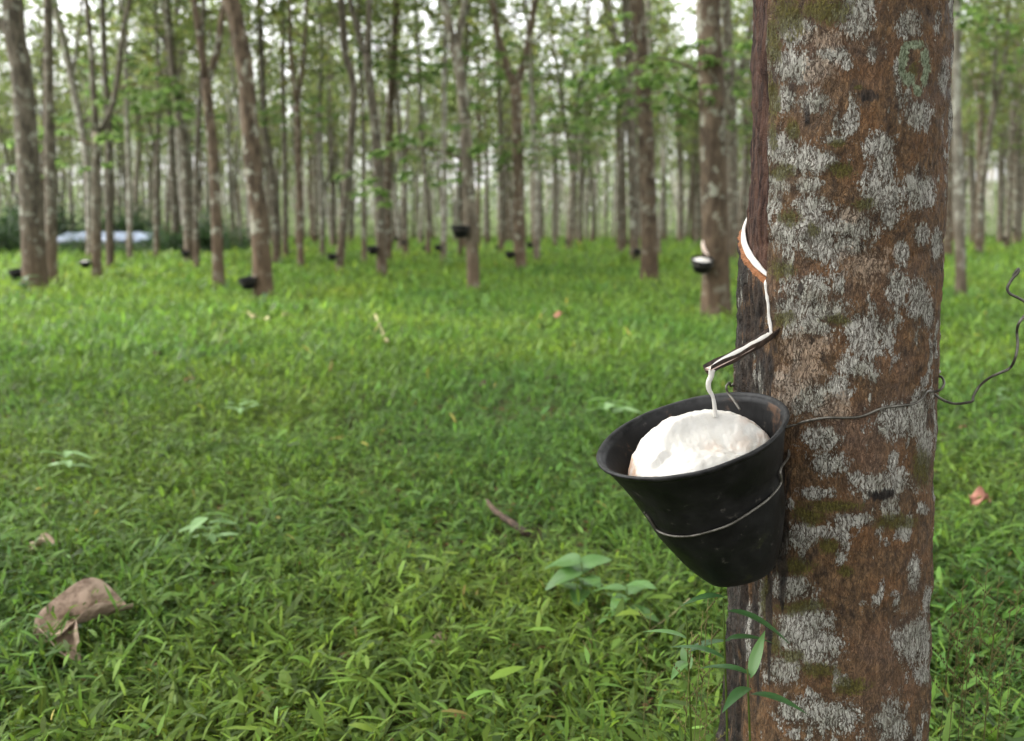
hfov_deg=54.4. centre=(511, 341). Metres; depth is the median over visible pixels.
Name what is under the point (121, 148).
rubber tree
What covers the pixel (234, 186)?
rubber tree
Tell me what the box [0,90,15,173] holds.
rubber tree
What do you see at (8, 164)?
rubber tree
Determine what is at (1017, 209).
rubber tree
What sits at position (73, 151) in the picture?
rubber tree
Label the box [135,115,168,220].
rubber tree
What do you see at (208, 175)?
rubber tree
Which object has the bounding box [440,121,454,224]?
rubber tree
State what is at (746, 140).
rubber tree
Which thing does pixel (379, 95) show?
rubber tree
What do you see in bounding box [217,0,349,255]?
rubber tree
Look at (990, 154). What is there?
rubber tree
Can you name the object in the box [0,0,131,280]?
rubber tree
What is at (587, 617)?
seeding grass
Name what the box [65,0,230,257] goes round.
rubber tree
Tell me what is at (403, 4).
rubber tree
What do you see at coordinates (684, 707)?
seeding grass
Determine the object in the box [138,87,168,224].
rubber tree
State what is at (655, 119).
rubber tree
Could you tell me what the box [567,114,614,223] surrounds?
rubber tree
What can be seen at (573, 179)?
rubber tree
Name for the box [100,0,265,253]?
rubber tree
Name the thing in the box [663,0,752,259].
rubber tree
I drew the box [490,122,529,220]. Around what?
rubber tree
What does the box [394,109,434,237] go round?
rubber tree
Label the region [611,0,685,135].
rubber tree
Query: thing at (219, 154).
rubber tree
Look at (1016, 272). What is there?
cup hanger wire
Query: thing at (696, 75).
rubber tree
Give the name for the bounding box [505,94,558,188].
rubber tree
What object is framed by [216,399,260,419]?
broadleaf plant
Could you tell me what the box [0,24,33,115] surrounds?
rubber tree
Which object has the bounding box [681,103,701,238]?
rubber tree
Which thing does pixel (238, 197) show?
rubber tree
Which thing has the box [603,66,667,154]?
rubber tree
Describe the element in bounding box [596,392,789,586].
latex cup
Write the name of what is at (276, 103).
rubber tree
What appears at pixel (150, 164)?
rubber tree
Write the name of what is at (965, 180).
rubber tree
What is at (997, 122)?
rubber tree
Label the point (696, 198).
rubber tree
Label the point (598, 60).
rubber tree
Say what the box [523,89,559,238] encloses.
rubber tree
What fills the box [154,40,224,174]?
rubber tree
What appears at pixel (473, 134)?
rubber tree
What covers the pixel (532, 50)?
rubber tree
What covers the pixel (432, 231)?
rubber tree
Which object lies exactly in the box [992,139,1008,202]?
rubber tree
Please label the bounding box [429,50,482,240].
rubber tree
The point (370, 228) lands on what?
undergrowth
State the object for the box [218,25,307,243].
rubber tree
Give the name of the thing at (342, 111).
rubber tree
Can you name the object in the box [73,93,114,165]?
rubber tree
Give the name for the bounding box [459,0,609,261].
rubber tree
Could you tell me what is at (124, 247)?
bush
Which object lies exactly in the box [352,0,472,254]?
rubber tree
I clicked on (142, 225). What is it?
bush
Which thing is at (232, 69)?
rubber tree
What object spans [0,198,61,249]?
bush
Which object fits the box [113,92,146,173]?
rubber tree
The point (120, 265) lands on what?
broadleaf plant
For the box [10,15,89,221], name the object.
rubber tree
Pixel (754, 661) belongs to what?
tall weed
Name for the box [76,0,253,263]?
rubber tree
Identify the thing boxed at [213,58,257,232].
rubber tree
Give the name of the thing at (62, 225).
bush
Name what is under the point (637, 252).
latex cup
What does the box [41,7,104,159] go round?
rubber tree
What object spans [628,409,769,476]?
latex lump
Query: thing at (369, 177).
rubber tree
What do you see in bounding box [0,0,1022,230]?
sky
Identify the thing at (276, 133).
rubber tree
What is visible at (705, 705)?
seeding grass
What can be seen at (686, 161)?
rubber tree
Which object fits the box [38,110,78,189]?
rubber tree
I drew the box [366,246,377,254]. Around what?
latex cup
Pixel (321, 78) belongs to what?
rubber tree
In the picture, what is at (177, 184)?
rubber tree
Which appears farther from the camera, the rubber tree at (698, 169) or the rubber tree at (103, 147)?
the rubber tree at (103, 147)
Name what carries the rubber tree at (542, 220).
on the ground at (534, 537)
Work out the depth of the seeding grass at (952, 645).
1.36 m
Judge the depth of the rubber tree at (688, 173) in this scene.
94.95 m
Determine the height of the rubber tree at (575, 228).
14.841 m
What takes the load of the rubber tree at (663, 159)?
on the ground at (534, 537)
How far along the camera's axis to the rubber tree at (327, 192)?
95.95 m
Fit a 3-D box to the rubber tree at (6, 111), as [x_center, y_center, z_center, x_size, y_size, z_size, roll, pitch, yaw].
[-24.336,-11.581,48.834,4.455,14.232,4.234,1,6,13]
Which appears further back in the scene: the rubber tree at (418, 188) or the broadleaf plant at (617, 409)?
the rubber tree at (418, 188)
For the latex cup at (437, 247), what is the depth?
24.70 m
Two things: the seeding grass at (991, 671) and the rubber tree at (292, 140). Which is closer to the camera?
the seeding grass at (991, 671)
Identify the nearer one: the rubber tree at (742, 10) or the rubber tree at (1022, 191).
the rubber tree at (742, 10)
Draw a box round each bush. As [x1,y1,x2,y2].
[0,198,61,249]
[0,202,20,253]
[9,188,81,244]
[57,199,133,245]
[57,232,103,248]
[57,235,105,255]
[102,193,163,244]
[102,234,163,253]
[139,228,181,251]
[142,221,206,252]
[164,197,234,253]
[223,224,250,250]
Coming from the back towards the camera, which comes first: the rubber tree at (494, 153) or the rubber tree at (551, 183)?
the rubber tree at (551, 183)
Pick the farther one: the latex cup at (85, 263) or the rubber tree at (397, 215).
the rubber tree at (397, 215)
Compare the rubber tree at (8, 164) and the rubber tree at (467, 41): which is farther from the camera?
the rubber tree at (8, 164)
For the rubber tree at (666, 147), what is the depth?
84.62 m
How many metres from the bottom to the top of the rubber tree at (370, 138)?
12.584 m
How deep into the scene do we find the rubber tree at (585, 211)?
81.45 m
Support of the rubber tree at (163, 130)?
on the ground at (534, 537)
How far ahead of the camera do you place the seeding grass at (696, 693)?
1.23 m
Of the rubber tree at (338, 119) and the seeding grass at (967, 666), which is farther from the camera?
the rubber tree at (338, 119)
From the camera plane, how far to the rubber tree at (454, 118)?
45.35 m
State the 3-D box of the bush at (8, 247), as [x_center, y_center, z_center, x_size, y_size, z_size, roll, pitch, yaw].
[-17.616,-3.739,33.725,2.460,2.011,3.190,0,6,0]
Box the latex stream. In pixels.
[706,217,772,417]
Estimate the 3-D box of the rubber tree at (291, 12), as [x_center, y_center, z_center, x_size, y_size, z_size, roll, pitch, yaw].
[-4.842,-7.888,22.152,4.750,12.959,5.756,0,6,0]
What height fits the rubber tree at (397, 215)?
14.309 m
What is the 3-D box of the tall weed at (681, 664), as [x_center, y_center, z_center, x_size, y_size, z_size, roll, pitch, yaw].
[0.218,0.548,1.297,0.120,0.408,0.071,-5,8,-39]
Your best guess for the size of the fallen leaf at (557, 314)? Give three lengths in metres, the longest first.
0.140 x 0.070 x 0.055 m
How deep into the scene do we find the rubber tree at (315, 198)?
62.47 m
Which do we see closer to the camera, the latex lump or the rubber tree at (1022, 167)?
the latex lump
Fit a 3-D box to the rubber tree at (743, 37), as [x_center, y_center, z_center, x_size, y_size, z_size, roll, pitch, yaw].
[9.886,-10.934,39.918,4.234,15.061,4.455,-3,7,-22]
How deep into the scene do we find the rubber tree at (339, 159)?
71.95 m
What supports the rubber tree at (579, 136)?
on the ground at (534, 537)
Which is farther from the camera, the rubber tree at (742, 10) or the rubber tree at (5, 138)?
the rubber tree at (5, 138)
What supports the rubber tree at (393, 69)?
on the ground at (534, 537)
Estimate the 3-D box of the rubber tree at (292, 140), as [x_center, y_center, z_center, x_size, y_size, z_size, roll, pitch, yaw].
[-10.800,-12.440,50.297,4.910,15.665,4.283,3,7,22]
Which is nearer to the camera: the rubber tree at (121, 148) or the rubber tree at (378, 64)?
the rubber tree at (378, 64)
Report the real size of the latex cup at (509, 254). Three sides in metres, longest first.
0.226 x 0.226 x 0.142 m
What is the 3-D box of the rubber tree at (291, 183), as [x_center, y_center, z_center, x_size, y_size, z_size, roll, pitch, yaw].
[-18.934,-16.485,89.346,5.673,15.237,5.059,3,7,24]
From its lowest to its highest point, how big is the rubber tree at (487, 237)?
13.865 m
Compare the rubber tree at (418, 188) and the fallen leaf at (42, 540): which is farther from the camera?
the rubber tree at (418, 188)
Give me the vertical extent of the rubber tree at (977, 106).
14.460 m
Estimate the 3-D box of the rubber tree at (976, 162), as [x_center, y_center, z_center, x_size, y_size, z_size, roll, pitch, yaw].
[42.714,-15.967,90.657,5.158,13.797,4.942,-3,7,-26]
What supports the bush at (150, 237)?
on the ground at (534, 537)
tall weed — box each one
[644,614,729,740]
[673,593,788,740]
[698,631,804,740]
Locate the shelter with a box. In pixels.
[57,232,152,249]
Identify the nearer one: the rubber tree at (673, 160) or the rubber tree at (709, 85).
the rubber tree at (709, 85)
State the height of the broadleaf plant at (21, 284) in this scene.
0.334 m
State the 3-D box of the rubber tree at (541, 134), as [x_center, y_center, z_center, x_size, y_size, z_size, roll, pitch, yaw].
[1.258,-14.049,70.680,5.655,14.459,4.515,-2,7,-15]
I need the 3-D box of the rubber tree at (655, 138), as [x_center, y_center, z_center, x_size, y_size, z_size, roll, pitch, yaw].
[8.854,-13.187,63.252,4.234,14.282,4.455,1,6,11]
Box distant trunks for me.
[0,78,1023,238]
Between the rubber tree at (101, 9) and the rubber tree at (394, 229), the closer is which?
the rubber tree at (101, 9)
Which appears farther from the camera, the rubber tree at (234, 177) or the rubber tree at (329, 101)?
the rubber tree at (234, 177)
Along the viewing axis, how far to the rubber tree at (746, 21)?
33.15 m
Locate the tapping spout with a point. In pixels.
(727, 361)
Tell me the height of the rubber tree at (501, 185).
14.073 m
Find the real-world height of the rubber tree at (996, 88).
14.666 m
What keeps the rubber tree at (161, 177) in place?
on the ground at (534, 537)
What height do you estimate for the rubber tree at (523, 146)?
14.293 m
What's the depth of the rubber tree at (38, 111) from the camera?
70.80 m
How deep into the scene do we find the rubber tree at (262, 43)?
24.59 m
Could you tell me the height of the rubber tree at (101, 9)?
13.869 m
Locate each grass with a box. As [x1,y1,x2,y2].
[583,613,607,731]
[637,611,665,731]
[673,634,709,740]
[684,611,719,740]
[689,598,724,740]
[693,624,729,740]
[931,608,965,740]
[941,579,975,740]
[945,621,982,740]
[951,595,988,737]
[965,563,999,740]
[970,624,1008,740]
[976,576,1011,740]
[987,601,1023,740]
[999,585,1023,740]
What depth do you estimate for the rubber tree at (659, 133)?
76.26 m
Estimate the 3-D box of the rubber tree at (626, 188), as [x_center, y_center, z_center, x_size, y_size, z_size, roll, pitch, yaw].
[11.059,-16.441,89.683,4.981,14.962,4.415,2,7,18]
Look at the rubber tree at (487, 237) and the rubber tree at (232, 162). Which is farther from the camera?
the rubber tree at (232, 162)
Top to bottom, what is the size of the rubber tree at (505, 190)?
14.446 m
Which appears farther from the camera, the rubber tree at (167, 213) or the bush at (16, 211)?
the rubber tree at (167, 213)
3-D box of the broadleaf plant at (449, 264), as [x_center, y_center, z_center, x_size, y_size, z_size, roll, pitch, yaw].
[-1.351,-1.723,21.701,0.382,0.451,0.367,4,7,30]
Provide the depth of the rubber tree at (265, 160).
82.77 m
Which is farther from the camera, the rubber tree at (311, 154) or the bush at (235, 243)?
the rubber tree at (311, 154)
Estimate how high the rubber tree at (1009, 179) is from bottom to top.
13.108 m
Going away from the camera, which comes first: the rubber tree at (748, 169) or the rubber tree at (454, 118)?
the rubber tree at (454, 118)
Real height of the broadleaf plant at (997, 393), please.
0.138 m
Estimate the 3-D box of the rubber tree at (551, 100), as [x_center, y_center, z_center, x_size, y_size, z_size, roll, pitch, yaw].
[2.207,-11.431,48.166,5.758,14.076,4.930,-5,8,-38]
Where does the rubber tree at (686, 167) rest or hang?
on the ground at (534, 537)
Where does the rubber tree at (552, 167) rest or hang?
on the ground at (534, 537)
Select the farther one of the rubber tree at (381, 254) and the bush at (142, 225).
the bush at (142, 225)
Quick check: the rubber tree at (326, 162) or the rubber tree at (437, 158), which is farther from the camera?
the rubber tree at (326, 162)
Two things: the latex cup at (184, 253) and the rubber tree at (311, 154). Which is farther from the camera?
the rubber tree at (311, 154)
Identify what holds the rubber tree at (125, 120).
on the ground at (534, 537)
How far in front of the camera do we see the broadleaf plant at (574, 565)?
2.22 m
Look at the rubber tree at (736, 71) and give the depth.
48.63 m
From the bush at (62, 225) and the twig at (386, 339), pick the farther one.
the bush at (62, 225)
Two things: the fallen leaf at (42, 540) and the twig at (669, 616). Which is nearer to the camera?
the twig at (669, 616)
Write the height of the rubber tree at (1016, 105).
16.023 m
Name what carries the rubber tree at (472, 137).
on the ground at (534, 537)
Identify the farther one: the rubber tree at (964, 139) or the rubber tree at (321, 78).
the rubber tree at (964, 139)
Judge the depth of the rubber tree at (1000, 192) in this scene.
58.72 m
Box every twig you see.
[374,314,388,342]
[485,499,530,537]
[650,598,689,629]
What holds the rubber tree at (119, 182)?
on the ground at (534, 537)
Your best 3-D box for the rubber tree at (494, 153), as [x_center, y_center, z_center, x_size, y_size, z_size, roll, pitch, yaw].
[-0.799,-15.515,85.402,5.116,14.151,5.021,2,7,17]
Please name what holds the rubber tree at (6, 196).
on the ground at (534, 537)
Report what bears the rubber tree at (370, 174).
on the ground at (534, 537)
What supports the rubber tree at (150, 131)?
on the ground at (534, 537)
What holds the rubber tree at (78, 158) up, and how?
on the ground at (534, 537)
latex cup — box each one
[7,268,20,279]
[79,260,90,267]
[180,250,189,256]
[238,275,255,289]
[326,253,336,260]
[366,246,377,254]
[434,245,440,250]
[451,225,469,237]
[505,251,514,258]
[526,242,532,247]
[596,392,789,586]
[633,249,640,255]
[691,255,713,273]
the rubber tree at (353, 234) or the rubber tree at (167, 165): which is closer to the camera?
the rubber tree at (353, 234)
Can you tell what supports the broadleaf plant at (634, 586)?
on the ground at (534, 537)
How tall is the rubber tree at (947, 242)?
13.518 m
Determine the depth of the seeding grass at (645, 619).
1.51 m
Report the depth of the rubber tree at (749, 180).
80.91 m
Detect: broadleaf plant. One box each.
[11,275,43,295]
[26,450,95,479]
[107,263,126,276]
[178,512,237,547]
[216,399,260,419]
[253,293,273,306]
[441,252,456,266]
[544,553,611,616]
[586,398,639,422]
[594,580,659,630]
[984,388,1013,405]
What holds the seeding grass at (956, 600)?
on the ground at (534, 537)
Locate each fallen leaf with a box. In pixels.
[27,533,60,551]
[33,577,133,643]
[36,619,80,663]
[430,632,447,645]
[554,311,562,317]
[969,486,990,505]
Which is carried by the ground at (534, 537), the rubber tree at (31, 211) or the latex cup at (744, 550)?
the rubber tree at (31, 211)
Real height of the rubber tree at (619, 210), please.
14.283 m
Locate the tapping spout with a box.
[703,328,779,373]
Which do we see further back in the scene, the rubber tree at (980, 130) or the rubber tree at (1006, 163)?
the rubber tree at (1006, 163)
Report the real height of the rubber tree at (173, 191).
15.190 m
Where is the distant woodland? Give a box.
[1,139,1023,235]
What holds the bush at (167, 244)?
on the ground at (534, 537)
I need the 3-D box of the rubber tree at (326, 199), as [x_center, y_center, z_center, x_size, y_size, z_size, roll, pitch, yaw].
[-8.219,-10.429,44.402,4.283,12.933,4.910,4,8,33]
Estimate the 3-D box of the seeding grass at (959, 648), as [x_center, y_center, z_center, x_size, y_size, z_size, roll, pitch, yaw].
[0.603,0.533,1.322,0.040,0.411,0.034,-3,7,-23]
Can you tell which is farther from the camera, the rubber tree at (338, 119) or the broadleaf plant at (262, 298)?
the rubber tree at (338, 119)
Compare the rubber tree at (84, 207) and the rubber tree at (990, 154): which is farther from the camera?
the rubber tree at (84, 207)
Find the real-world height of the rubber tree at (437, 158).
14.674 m
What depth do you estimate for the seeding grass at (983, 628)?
1.35 m
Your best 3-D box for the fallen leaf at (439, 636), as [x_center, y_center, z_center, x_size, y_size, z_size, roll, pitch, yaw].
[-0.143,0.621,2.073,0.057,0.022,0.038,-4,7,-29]
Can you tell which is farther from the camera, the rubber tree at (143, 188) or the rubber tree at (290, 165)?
the rubber tree at (290, 165)
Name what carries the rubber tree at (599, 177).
on the ground at (534, 537)
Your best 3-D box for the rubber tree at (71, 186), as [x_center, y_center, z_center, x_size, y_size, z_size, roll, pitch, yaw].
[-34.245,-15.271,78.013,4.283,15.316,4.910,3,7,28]
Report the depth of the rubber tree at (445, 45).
24.48 m
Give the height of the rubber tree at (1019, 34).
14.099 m
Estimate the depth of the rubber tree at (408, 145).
89.81 m
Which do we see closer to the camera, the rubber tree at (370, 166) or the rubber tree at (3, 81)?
the rubber tree at (3, 81)
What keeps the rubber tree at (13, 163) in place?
on the ground at (534, 537)
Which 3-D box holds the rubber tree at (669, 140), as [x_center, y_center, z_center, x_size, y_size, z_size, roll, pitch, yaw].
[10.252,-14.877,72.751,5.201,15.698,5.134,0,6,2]
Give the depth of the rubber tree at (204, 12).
20.88 m
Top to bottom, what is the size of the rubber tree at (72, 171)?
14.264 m
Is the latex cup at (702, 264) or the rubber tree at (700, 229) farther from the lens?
the rubber tree at (700, 229)
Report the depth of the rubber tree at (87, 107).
53.95 m
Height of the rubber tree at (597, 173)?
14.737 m
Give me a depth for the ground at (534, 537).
3.27 m
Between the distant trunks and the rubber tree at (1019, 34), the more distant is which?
the distant trunks
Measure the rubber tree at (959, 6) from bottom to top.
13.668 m
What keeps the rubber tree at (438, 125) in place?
on the ground at (534, 537)
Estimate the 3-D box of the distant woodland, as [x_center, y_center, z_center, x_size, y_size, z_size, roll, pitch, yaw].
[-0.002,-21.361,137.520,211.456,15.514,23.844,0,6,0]
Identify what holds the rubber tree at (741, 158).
on the ground at (534, 537)
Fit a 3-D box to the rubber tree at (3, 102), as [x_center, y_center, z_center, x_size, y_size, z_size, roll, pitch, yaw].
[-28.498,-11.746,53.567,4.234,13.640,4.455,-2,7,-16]
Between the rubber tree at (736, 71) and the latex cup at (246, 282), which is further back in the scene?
the rubber tree at (736, 71)
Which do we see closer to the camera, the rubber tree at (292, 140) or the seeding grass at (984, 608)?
the seeding grass at (984, 608)
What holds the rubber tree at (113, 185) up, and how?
on the ground at (534, 537)
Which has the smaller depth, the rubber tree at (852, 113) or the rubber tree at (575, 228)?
the rubber tree at (852, 113)
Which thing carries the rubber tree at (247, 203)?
on the ground at (534, 537)
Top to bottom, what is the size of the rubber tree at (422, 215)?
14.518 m
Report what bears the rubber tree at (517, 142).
on the ground at (534, 537)
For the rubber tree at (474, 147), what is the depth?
81.59 m
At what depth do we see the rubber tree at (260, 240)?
12.17 m
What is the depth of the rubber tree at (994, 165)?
85.20 m
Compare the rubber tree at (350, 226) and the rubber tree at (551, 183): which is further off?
the rubber tree at (551, 183)
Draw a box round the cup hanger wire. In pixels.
[644,268,1023,537]
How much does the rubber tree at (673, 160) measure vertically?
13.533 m
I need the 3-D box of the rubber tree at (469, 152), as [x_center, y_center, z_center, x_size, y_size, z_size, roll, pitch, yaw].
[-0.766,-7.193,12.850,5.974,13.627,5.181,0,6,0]
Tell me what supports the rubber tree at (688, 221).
on the ground at (534, 537)
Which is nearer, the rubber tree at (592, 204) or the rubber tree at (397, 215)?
the rubber tree at (397, 215)
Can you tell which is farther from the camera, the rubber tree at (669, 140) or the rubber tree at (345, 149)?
the rubber tree at (345, 149)
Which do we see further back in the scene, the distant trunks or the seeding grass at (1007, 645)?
the distant trunks
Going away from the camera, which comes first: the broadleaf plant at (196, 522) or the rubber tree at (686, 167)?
the broadleaf plant at (196, 522)
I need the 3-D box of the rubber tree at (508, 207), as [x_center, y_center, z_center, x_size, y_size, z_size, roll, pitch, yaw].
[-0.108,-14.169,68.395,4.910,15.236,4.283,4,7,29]
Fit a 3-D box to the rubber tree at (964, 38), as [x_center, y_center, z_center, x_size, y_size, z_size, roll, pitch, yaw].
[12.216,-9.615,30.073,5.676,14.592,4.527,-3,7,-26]
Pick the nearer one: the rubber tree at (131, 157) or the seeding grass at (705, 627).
the seeding grass at (705, 627)
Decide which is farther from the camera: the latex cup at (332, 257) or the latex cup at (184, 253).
the latex cup at (184, 253)
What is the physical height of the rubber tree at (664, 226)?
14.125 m
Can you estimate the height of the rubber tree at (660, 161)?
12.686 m
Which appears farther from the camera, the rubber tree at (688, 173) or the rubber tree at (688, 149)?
the rubber tree at (688, 173)
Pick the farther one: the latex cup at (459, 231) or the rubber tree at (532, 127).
the rubber tree at (532, 127)
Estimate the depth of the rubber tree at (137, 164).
49.52 m
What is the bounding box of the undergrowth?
[0,201,1023,237]
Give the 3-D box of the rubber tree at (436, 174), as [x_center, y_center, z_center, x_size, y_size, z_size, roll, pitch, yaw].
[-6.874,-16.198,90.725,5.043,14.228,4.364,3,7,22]
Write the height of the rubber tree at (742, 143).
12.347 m
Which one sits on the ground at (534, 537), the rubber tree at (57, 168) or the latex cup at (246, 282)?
the rubber tree at (57, 168)
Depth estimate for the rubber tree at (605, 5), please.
42.13 m
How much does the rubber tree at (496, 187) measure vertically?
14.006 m
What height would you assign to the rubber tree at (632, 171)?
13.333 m
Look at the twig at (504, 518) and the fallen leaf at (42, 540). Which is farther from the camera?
the twig at (504, 518)
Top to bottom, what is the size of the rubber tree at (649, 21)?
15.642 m
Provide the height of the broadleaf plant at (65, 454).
0.162 m
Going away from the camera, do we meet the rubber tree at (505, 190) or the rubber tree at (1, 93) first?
the rubber tree at (1, 93)
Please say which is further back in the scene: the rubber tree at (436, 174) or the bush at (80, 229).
the rubber tree at (436, 174)
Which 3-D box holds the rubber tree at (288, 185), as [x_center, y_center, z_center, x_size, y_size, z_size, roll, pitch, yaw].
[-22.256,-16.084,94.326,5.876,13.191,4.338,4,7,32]
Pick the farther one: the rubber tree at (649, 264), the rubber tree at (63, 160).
the rubber tree at (63, 160)
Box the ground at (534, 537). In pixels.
[0,251,1023,740]
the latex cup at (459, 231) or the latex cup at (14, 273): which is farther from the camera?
the latex cup at (14, 273)
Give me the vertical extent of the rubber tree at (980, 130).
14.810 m
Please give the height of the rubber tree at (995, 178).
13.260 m
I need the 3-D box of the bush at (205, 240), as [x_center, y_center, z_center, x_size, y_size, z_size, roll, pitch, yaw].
[-11.048,-4.067,35.677,2.699,2.234,2.082,0,6,3]
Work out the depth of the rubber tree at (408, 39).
54.67 m
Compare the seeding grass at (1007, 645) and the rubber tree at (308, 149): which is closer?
the seeding grass at (1007, 645)
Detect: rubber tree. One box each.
[0,0,42,220]
[0,0,49,295]
[0,0,99,218]
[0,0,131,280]
[0,0,133,256]
[0,3,7,99]
[0,17,14,154]
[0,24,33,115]
[0,39,39,203]
[0,55,10,96]
[0,78,15,186]
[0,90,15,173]
[0,99,13,210]
[0,115,12,216]
[2,72,82,228]
[6,49,68,171]
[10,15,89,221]
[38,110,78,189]
[40,4,142,167]
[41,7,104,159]
[43,0,57,282]
[54,86,87,228]
[57,81,81,222]
[59,69,113,158]
[59,124,81,232]
[61,0,226,259]
[62,0,197,269]
[64,109,104,227]
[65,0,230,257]
[68,122,103,179]
[69,16,162,224]
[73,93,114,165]
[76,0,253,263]
[86,0,184,229]
[88,31,141,221]
[89,85,120,178]
[95,0,228,240]
[97,6,190,215]
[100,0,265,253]
[100,116,133,222]
[112,36,168,220]
[112,112,145,183]
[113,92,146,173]
[114,76,176,222]
[120,37,173,226]
[125,0,234,225]
[131,0,224,236]
[133,105,167,227]
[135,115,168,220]
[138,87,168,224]
[148,0,253,270]
[150,107,194,230]
[151,4,236,228]
[152,42,220,176]
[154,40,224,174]
[155,85,205,143]
[183,0,273,240]
[191,0,225,289]
[192,83,241,183]
[192,102,225,230]
[196,0,302,249]
[203,7,258,236]
[204,84,243,233]
[205,112,244,223]
[209,0,286,241]
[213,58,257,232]
[214,77,258,219]
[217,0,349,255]
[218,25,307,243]
[223,0,273,298]
[224,0,369,264]
[233,57,290,186]
[236,79,289,237]
[242,0,389,265]
[252,1,345,244]
[256,25,294,195]
[264,100,307,192]
[264,106,294,234]
[265,0,454,263]
[266,23,358,242]
[268,0,354,240]
[271,0,377,246]
[272,106,306,238]
[274,0,385,255]
[279,11,341,240]
[280,108,323,237]
[286,77,339,240]
[302,44,363,157]
[302,84,339,184]
[305,75,367,238]
[308,98,338,227]
[310,40,384,241]
[312,0,476,261]
[312,21,380,208]
[315,0,477,254]
[323,126,342,192]
[324,79,375,240]
[325,80,369,238]
[325,100,366,183]
[328,0,357,273]
[328,0,431,244]
[332,0,493,291]
[334,0,438,250]
[346,32,414,173]
[348,0,386,278]
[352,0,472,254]
[355,79,386,192]
[355,91,405,177]
[355,112,383,236]
[358,3,441,239]
[358,129,395,237]
[366,28,422,238]
[384,90,430,169]
[392,0,600,270]
[394,0,505,263]
[394,60,440,237]
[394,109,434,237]
[395,106,435,237]
[399,0,452,243]
[402,81,449,238]
[403,54,481,193]
[410,0,545,256]
[410,106,458,205]
[411,4,510,247]
[415,108,454,217]
[428,17,528,244]
[428,39,481,163]
[429,0,562,252]
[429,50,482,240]
[431,3,515,244]
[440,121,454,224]
[447,80,495,173]
[450,112,493,175]
[453,83,497,181]
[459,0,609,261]
[470,0,542,242]
[471,51,544,240]
[475,28,544,241]
[481,92,530,236]
[482,0,593,241]
[482,108,523,197]
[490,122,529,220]
[493,65,546,238]
[496,47,561,233]
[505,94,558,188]
[513,0,601,245]
[522,0,638,248]
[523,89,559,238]
[526,91,563,238]
[527,117,568,232]
[535,25,616,242]
[542,113,568,237]
[546,0,681,262]
[548,57,599,240]
[549,17,615,182]
[553,0,750,280]
[557,0,751,323]
[558,63,614,239]
[559,74,606,164]
[563,17,615,241]
[563,52,626,238]
[567,0,693,247]
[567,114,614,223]
[577,0,691,252]
[577,127,614,236]
[591,88,626,236]
[592,1,694,244]
[593,0,695,254]
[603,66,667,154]
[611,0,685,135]
[612,130,658,236]
[625,42,675,149]
[626,139,676,190]
[636,40,688,241]
[636,43,683,174]
[652,0,697,243]
[653,84,673,158]
[654,27,699,244]
[655,102,672,177]
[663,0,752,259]
[666,85,699,218]
[666,120,689,189]
[667,17,725,242]
[667,140,696,212]
[668,122,691,237]
[669,126,696,226]
[670,52,699,239]
[671,114,697,235]
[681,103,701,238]
[682,78,740,154]
[686,42,748,160]
[693,0,752,230]
[693,0,752,233]
[694,4,752,148]
[716,0,953,740]
[722,0,751,85]
[732,0,752,38]
[732,0,752,131]
[736,67,751,170]
[737,80,752,216]
[737,98,750,186]
[943,0,1023,256]
[952,0,1023,300]
[952,33,976,240]
[953,24,1004,240]
[961,0,988,67]
[961,0,1023,247]
[961,0,1023,254]
[961,1,1023,247]
[961,3,1023,244]
[961,4,1005,241]
[961,17,1023,242]
[961,66,996,215]
[965,95,996,190]
[966,0,1023,245]
[969,38,1023,156]
[973,96,1010,174]
[974,119,1023,190]
[984,0,1023,243]
[986,82,1023,176]
[986,155,1022,205]
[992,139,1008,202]
[994,93,1023,240]
[996,94,1023,215]
[1002,0,1023,54]
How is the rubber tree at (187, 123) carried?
on the ground at (534, 537)
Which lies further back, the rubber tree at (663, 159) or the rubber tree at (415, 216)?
the rubber tree at (415, 216)
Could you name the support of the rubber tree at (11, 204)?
on the ground at (534, 537)
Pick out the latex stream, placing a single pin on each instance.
(756, 264)
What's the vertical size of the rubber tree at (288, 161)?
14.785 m
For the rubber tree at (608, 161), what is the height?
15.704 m
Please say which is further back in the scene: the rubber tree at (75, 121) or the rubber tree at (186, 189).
the rubber tree at (75, 121)
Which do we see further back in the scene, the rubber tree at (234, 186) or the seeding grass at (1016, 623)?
the rubber tree at (234, 186)
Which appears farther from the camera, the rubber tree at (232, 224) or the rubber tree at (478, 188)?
the rubber tree at (232, 224)
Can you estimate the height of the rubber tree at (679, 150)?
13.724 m
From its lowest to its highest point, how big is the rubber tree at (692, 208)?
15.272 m
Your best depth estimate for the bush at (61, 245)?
38.26 m
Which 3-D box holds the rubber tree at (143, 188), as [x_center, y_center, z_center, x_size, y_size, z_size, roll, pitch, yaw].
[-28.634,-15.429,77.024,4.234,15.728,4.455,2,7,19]
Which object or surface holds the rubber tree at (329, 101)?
on the ground at (534, 537)
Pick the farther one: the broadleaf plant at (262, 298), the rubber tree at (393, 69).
the rubber tree at (393, 69)
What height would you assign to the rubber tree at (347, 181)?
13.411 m
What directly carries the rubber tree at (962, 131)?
on the ground at (534, 537)
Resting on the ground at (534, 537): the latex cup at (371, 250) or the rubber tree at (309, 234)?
the rubber tree at (309, 234)
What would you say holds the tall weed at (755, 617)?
on the ground at (534, 537)

